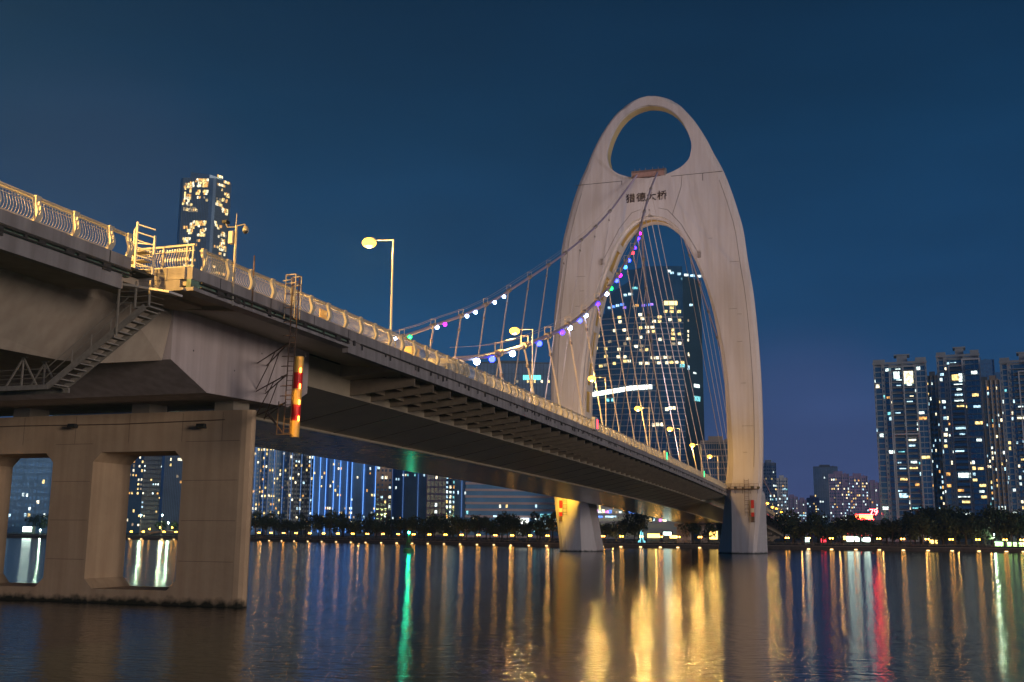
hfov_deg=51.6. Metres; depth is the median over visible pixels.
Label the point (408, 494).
riverside tower
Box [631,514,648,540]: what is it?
bank tree
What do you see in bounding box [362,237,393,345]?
street lamp
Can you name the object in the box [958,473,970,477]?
window
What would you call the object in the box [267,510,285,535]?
bank tree
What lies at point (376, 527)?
bank tree
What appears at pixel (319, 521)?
bank tree
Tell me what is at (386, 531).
bank tree
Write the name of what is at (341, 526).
bank tree
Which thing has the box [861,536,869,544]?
kiosk
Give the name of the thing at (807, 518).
bank tree
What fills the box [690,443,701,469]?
street lamp
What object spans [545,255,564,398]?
hanger
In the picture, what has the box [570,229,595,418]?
hanger
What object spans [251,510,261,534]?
bank tree
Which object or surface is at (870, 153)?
sky
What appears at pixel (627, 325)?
hanger
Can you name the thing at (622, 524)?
bank tree
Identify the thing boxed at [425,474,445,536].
riverside tower
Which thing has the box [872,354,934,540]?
apartment tower
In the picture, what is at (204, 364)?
anchor block
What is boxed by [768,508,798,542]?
bank tree
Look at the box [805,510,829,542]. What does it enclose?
bank tree
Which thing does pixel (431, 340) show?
hanger
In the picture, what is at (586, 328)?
hanger
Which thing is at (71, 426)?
bracket lamp
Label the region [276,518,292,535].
bank tree
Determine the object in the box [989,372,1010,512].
apartment slab
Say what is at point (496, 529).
bank tree
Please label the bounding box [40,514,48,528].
bank tree
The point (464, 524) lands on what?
bank tree
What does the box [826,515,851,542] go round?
bank tree
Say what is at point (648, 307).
cable
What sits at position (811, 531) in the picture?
bank tree
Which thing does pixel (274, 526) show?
bank tree
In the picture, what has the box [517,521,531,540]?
bank tree
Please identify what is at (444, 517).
bank tree
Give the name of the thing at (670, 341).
hanger
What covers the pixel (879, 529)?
bank tree
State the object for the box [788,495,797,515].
tower
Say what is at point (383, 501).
riverside tower
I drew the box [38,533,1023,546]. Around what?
bank ground
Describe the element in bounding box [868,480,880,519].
tower
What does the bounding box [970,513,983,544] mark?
bank tree
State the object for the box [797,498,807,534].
tower
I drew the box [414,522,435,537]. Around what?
bank tree
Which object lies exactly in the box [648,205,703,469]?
hanger
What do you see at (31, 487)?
office tower
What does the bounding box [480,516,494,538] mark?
bank tree
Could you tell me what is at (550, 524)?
bank tree
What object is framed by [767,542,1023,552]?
quay wall
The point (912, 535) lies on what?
bank tree
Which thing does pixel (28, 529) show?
kiosk
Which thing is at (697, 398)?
windows
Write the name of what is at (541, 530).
bank tree
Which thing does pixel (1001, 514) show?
bank tree
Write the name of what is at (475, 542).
quay wall
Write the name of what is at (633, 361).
hanger
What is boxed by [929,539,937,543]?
kiosk
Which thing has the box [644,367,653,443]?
hanger
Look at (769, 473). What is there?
tower
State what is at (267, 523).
bank tree
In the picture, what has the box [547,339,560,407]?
hanger
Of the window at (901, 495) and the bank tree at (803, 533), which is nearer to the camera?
the bank tree at (803, 533)
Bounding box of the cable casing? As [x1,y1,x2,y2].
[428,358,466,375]
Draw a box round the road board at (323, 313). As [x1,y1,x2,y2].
[319,308,326,319]
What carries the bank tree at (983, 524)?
on the bank ground
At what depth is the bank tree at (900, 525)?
353.71 m
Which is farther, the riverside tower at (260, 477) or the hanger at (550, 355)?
the riverside tower at (260, 477)
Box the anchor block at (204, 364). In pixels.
[0,306,308,416]
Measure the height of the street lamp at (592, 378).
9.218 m
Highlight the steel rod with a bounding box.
[251,255,254,312]
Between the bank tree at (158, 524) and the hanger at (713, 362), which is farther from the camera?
the bank tree at (158, 524)
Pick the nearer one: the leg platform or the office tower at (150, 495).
the leg platform
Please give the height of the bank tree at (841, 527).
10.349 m
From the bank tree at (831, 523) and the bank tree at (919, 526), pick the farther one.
the bank tree at (831, 523)
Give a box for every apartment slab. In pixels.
[927,371,946,540]
[979,357,994,379]
[981,377,994,541]
[985,375,1010,540]
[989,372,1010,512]
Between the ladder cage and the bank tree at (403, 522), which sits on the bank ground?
the bank tree at (403, 522)
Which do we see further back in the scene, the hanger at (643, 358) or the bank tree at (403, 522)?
the bank tree at (403, 522)
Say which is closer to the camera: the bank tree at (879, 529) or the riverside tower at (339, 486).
the bank tree at (879, 529)
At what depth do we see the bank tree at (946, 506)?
379.60 m
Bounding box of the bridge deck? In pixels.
[0,209,785,540]
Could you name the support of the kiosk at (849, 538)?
on the bank ground
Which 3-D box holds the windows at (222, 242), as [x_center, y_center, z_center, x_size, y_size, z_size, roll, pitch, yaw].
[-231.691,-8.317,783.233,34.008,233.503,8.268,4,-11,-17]
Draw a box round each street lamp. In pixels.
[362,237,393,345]
[510,327,532,403]
[588,375,606,431]
[635,406,649,445]
[667,427,680,460]
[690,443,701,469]
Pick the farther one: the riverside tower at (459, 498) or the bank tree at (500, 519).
the riverside tower at (459, 498)
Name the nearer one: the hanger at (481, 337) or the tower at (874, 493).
the hanger at (481, 337)
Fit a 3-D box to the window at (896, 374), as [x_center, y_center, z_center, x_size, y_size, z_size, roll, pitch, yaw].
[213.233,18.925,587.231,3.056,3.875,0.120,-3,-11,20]
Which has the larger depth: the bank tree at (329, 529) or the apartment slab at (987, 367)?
the apartment slab at (987, 367)
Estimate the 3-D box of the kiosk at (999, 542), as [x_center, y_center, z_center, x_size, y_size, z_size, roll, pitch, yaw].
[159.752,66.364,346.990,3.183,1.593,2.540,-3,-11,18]
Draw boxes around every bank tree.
[24,513,44,527]
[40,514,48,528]
[155,520,167,535]
[170,521,178,535]
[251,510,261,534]
[256,514,277,537]
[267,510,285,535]
[272,521,286,534]
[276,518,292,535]
[288,520,303,534]
[296,512,313,536]
[303,519,313,537]
[310,512,326,536]
[323,509,338,538]
[324,522,338,537]
[332,511,352,536]
[334,517,350,536]
[346,519,359,535]
[355,511,377,537]
[355,521,374,535]
[370,518,382,536]
[370,521,383,537]
[380,514,401,538]
[380,525,394,538]
[391,517,410,538]
[406,515,419,537]
[410,516,425,537]
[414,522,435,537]
[421,512,442,539]
[434,520,459,539]
[438,513,452,529]
[447,515,462,540]
[457,517,475,540]
[467,514,480,539]
[469,515,489,538]
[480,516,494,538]
[484,518,498,538]
[493,524,504,539]
[494,511,509,539]
[498,521,515,540]
[504,514,520,539]
[509,521,520,540]
[517,518,534,539]
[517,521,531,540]
[529,511,549,540]
[530,520,548,540]
[540,512,557,539]
[544,511,557,539]
[600,522,610,541]
[604,523,626,542]
[612,517,631,542]
[623,511,653,540]
[627,523,640,540]
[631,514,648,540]
[677,523,702,542]
[702,523,716,542]
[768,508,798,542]
[782,515,803,543]
[790,522,812,544]
[792,512,816,527]
[801,520,821,543]
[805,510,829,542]
[808,520,837,542]
[818,524,841,543]
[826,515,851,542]
[828,521,839,542]
[832,514,852,542]
[843,512,862,544]
[852,521,868,544]
[857,519,882,544]
[869,527,883,543]
[873,521,890,543]
[875,523,890,543]
[881,517,902,544]
[885,516,911,544]
[888,527,904,544]
[903,505,934,543]
[903,524,921,543]
[910,511,937,544]
[914,504,955,520]
[921,519,935,543]
[923,506,959,543]
[925,520,942,543]
[932,525,953,543]
[934,507,950,543]
[939,518,962,545]
[944,505,969,543]
[951,516,978,545]
[953,519,970,544]
[959,509,983,544]
[963,517,987,542]
[967,524,981,544]
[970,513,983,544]
[973,525,992,546]
[976,504,1000,540]
[980,518,1002,545]
[984,509,1008,541]
[984,525,1004,545]
[985,515,1014,545]
[992,507,1023,540]
[999,512,1023,545]
[1007,508,1023,545]
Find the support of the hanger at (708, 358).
hanging from the cable at (700, 286)
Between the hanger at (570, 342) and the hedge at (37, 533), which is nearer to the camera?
the hanger at (570, 342)
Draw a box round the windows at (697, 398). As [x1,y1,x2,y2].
[597,317,699,426]
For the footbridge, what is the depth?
533.67 m
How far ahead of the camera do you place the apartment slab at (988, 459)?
628.67 m
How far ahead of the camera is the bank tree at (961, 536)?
358.13 m
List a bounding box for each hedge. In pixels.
[10,532,719,543]
[767,540,1021,547]
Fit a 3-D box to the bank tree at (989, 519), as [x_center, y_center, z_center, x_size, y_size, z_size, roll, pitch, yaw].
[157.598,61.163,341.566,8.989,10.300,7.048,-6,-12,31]
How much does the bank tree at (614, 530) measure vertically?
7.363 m
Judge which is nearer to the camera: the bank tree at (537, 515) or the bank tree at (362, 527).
the bank tree at (537, 515)
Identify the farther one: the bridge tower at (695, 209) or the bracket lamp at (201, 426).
the bridge tower at (695, 209)
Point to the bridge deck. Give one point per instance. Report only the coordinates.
(370, 401)
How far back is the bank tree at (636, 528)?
380.12 m
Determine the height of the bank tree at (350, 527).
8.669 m
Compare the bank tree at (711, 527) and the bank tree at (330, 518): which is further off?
the bank tree at (330, 518)
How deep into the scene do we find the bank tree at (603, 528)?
383.77 m
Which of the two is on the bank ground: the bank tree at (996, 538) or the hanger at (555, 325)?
the bank tree at (996, 538)
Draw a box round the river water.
[0,534,1023,681]
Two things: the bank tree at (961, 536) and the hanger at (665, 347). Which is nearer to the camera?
the hanger at (665, 347)
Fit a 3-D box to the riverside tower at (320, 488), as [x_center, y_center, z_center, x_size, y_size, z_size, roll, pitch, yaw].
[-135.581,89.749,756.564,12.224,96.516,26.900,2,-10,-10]
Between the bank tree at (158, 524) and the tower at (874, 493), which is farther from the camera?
the tower at (874, 493)
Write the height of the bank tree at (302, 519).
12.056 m
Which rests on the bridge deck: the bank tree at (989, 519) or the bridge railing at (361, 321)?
the bridge railing at (361, 321)
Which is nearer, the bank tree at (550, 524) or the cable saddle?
the cable saddle
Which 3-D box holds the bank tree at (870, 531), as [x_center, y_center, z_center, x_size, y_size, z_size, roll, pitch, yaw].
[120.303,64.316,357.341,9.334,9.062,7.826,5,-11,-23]
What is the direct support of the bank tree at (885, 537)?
on the bank ground
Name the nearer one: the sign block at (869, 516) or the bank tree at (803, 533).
the bank tree at (803, 533)
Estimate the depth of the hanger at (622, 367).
178.59 m
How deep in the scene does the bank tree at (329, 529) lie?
490.59 m
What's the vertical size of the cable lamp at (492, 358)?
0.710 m
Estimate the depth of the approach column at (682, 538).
380.86 m
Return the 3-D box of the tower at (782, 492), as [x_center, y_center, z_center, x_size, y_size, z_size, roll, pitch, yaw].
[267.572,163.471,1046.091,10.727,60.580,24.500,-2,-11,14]
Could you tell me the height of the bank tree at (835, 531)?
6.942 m
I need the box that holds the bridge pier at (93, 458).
[0,401,256,607]
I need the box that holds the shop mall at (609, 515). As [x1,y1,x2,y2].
[597,505,676,538]
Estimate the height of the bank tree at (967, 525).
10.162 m
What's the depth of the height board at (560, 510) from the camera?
286.62 m
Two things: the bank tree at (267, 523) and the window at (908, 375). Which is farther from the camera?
the window at (908, 375)
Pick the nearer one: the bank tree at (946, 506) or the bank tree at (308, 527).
the bank tree at (946, 506)
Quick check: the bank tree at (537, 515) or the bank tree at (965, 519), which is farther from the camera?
the bank tree at (537, 515)
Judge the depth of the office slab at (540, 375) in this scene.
767.22 m
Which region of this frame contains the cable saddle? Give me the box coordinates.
[631,167,666,178]
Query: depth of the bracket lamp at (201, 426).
71.92 m
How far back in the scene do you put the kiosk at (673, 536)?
381.90 m
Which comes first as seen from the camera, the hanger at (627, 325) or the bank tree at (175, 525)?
the hanger at (627, 325)
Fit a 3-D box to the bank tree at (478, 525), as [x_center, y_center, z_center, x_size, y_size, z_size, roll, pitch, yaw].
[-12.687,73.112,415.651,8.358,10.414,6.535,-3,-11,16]
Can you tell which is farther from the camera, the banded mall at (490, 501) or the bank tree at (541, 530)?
the banded mall at (490, 501)
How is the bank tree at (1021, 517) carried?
on the bank ground
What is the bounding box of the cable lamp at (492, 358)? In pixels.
[489,355,494,361]
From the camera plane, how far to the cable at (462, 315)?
212.43 m
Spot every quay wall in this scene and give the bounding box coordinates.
[7,533,719,548]
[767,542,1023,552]
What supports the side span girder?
attached to the bridge deck
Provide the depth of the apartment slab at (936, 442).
630.81 m
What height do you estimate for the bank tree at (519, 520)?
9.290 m
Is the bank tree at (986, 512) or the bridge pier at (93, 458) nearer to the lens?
the bridge pier at (93, 458)
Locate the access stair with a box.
[46,280,182,391]
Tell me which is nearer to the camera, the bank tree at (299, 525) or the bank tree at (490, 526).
the bank tree at (490, 526)
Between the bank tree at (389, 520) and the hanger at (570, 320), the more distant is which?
the bank tree at (389, 520)
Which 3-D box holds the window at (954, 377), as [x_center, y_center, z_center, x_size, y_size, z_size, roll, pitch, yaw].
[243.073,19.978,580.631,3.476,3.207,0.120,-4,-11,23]
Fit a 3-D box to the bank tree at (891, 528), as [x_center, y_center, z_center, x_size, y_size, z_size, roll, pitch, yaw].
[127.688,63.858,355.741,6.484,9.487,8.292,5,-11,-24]
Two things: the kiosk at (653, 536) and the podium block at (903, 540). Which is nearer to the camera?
the kiosk at (653, 536)
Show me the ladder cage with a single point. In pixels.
(135, 254)
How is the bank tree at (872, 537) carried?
on the bank ground
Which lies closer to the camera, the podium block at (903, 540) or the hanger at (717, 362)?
the hanger at (717, 362)
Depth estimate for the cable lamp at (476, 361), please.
104.44 m
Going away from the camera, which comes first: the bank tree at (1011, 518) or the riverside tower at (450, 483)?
the bank tree at (1011, 518)
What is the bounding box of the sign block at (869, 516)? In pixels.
[847,514,880,541]
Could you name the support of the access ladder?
attached to the anchor block at (204, 364)
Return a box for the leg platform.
[726,479,759,515]
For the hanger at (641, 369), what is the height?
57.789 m
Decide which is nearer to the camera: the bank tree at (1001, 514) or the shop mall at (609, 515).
the bank tree at (1001, 514)
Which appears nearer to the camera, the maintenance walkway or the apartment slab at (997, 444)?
the maintenance walkway
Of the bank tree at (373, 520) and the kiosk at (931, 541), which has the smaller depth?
the kiosk at (931, 541)
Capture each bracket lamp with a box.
[67,424,77,428]
[195,423,206,428]
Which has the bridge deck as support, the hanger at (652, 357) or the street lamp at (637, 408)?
the street lamp at (637, 408)
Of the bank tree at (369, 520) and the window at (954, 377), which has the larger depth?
the window at (954, 377)
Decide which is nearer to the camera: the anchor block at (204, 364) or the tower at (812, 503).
the anchor block at (204, 364)
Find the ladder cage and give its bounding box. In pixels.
[131,222,155,274]
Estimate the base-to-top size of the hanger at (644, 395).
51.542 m
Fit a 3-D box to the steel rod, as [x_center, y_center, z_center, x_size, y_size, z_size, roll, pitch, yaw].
[-15.671,-3.452,64.115,0.120,3.551,0.087,-3,-11,18]
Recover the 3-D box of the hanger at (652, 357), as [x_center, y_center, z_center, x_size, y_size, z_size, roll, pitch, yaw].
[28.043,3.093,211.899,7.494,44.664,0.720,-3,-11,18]
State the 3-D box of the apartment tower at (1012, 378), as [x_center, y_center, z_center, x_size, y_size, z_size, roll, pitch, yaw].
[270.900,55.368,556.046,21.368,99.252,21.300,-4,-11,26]
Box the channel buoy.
[403,531,413,551]
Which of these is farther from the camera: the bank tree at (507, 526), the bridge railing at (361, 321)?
the bank tree at (507, 526)
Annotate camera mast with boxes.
[222,214,248,305]
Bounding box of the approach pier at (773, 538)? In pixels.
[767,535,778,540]
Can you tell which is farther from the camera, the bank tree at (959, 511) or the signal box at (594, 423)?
the bank tree at (959, 511)
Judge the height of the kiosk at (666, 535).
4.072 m
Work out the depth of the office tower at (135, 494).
830.87 m
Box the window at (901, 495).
[899,493,906,497]
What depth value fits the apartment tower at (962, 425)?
575.50 m
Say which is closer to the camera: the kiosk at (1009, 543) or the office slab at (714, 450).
the kiosk at (1009, 543)
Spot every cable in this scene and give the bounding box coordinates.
[371,172,637,342]
[450,169,657,360]
[641,228,673,462]
[683,239,772,495]
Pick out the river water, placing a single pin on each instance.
(341, 612)
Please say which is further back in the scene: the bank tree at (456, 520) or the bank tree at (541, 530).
the bank tree at (456, 520)
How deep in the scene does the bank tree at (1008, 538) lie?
372.77 m
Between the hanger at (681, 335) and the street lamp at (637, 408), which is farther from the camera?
the hanger at (681, 335)
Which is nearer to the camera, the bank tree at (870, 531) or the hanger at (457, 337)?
the hanger at (457, 337)
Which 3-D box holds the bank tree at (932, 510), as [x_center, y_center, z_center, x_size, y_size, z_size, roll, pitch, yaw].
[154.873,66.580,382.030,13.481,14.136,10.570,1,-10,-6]
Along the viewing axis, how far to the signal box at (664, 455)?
190.68 m
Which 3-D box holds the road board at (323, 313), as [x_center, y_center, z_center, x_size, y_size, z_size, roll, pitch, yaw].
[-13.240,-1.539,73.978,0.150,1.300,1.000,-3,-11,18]
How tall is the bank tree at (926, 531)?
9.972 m
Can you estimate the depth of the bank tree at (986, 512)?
374.82 m
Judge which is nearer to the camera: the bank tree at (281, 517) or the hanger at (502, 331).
the hanger at (502, 331)
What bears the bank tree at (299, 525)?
on the bank ground
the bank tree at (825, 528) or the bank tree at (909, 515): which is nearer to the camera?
the bank tree at (825, 528)
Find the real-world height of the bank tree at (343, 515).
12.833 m
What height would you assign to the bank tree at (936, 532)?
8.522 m
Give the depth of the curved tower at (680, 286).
758.80 m
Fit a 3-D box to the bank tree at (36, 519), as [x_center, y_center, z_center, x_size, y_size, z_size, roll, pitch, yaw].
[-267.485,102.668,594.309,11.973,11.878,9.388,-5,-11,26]
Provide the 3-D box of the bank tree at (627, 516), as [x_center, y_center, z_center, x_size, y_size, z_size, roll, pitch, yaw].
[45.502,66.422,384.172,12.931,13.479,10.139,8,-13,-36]
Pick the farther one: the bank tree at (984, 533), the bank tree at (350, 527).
the bank tree at (350, 527)
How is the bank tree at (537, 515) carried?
on the bank ground
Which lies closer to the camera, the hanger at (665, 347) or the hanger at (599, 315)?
the hanger at (599, 315)
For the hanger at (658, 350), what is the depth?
223.00 m
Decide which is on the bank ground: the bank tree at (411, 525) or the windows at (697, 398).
the bank tree at (411, 525)
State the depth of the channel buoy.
260.52 m
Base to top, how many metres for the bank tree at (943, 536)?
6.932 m
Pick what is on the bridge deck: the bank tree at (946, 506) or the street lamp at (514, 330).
the street lamp at (514, 330)
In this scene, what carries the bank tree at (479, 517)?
on the bank ground
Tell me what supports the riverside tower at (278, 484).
on the bank ground
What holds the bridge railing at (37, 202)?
on the bridge deck
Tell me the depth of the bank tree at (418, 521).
450.10 m
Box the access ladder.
[256,274,301,434]
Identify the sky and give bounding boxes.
[0,0,1023,531]
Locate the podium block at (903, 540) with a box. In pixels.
[888,534,932,541]
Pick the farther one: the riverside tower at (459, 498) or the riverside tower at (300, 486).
the riverside tower at (300, 486)
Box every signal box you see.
[592,417,597,430]
[663,451,666,460]
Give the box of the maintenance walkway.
[0,357,69,395]
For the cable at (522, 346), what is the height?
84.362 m
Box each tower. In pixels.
[7,415,52,533]
[126,456,143,532]
[139,456,161,533]
[157,172,231,533]
[250,447,268,534]
[265,449,289,534]
[286,452,313,534]
[311,456,329,534]
[327,459,351,535]
[349,462,375,535]
[374,466,392,535]
[391,469,426,534]
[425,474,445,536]
[446,478,454,536]
[454,479,465,536]
[551,96,767,553]
[592,266,704,537]
[763,460,777,513]
[777,475,789,537]
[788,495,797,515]
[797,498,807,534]
[806,495,819,537]
[813,465,837,535]
[828,471,850,537]
[849,473,868,514]
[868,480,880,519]
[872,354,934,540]
[935,346,990,541]
[999,352,1023,540]
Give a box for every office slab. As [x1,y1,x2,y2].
[478,361,551,409]
[700,436,727,539]
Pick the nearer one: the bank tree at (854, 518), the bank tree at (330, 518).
the bank tree at (854, 518)
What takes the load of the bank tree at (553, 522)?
on the bank ground
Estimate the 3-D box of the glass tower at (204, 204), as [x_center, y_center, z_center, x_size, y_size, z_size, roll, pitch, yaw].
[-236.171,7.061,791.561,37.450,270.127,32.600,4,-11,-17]
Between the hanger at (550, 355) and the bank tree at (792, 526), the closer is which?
the hanger at (550, 355)
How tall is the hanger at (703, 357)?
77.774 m
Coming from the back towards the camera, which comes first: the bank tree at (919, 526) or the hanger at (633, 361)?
the bank tree at (919, 526)
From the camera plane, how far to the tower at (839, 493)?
1088.77 m
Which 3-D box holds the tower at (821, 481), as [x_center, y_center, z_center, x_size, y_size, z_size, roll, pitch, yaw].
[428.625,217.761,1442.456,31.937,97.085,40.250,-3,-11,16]
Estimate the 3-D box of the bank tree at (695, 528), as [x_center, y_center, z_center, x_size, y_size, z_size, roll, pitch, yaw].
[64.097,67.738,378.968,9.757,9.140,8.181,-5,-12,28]
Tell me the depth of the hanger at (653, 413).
358.25 m
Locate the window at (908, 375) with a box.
[904,371,912,383]
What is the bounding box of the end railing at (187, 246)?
[136,243,195,269]
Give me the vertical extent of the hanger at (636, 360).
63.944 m
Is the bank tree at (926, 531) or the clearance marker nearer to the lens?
the clearance marker
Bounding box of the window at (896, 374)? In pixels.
[893,372,899,378]
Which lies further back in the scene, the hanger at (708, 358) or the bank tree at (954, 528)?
the bank tree at (954, 528)
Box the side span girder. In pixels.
[0,268,171,367]
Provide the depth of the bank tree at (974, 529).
344.33 m
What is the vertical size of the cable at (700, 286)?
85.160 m
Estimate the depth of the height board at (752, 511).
270.69 m
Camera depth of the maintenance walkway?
59.53 m
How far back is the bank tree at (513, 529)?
402.82 m
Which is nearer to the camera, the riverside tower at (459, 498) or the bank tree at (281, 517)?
the bank tree at (281, 517)
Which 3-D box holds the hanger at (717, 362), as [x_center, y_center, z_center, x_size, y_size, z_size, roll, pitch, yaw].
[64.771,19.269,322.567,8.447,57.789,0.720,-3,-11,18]
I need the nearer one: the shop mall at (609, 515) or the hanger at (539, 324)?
the hanger at (539, 324)
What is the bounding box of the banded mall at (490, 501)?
[465,481,558,537]
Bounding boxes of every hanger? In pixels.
[429,328,433,357]
[454,321,460,356]
[474,308,485,379]
[496,294,508,380]
[498,357,505,391]
[512,280,529,394]
[524,349,536,404]
[529,267,547,401]
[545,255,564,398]
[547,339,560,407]
[557,243,580,413]
[568,330,585,424]
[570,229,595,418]
[583,213,609,411]
[584,317,603,427]
[598,306,620,440]
[609,291,635,445]
[611,229,641,435]
[618,267,642,439]
[618,277,648,445]
[626,264,660,457]
[626,289,645,434]
[633,254,670,460]
[634,316,648,427]
[638,241,681,466]
[638,344,650,446]
[641,226,688,464]
[644,215,696,468]
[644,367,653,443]
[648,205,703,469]
[650,386,656,444]
[651,192,710,475]
[680,236,725,474]
[690,258,726,458]
[699,285,726,436]
[708,312,725,410]
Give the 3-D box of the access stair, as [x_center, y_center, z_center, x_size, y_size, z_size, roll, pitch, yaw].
[-23.729,-0.165,58.840,11.700,5.720,1.390,-3,-11,18]
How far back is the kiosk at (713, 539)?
377.60 m
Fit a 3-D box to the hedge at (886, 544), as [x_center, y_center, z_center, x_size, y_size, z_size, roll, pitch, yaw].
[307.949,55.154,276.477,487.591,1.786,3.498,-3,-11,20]
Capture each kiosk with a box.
[22,526,35,533]
[647,533,661,540]
[663,531,672,542]
[670,534,676,542]
[709,530,718,542]
[846,535,859,544]
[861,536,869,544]
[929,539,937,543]
[994,541,1002,545]
[1006,541,1016,545]
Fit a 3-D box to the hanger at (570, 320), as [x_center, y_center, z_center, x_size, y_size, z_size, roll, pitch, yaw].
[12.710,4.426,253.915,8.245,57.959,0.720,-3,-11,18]
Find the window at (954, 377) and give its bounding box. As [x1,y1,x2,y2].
[952,374,958,379]
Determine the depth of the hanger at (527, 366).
124.08 m
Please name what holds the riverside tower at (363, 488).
on the bank ground
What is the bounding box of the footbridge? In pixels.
[142,527,177,536]
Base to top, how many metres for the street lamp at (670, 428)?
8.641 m
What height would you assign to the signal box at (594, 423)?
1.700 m
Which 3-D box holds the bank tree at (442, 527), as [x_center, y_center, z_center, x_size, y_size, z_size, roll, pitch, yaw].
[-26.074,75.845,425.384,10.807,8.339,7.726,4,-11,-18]
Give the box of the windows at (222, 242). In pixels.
[170,180,229,465]
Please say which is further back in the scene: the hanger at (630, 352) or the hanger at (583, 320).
the hanger at (630, 352)
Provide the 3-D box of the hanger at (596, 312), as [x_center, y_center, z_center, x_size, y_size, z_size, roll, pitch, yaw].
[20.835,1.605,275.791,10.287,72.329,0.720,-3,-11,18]
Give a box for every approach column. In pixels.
[674,523,690,543]
[697,524,715,543]
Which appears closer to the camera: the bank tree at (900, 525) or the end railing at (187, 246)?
the end railing at (187, 246)
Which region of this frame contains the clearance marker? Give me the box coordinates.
[290,356,303,437]
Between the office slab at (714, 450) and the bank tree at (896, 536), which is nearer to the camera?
the bank tree at (896, 536)
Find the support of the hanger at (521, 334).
hanging from the cable at (462, 315)
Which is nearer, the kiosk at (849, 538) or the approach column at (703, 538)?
the kiosk at (849, 538)
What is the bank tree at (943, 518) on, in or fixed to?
on the bank ground
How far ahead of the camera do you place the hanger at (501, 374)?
113.14 m
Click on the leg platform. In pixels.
(748, 488)
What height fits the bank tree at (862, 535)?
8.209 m
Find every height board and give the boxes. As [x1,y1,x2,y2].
[559,500,562,520]
[751,500,754,521]
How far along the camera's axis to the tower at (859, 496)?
1102.05 m
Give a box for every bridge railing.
[0,180,133,256]
[200,248,726,488]
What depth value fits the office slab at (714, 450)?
606.67 m
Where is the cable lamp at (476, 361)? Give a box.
[474,358,479,364]
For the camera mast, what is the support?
on the bridge deck
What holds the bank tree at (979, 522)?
on the bank ground
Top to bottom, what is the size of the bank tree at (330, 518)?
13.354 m
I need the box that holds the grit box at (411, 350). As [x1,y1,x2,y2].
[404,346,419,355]
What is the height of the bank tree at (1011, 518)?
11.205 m
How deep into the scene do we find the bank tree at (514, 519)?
416.45 m
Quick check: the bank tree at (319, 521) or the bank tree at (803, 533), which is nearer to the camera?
the bank tree at (803, 533)

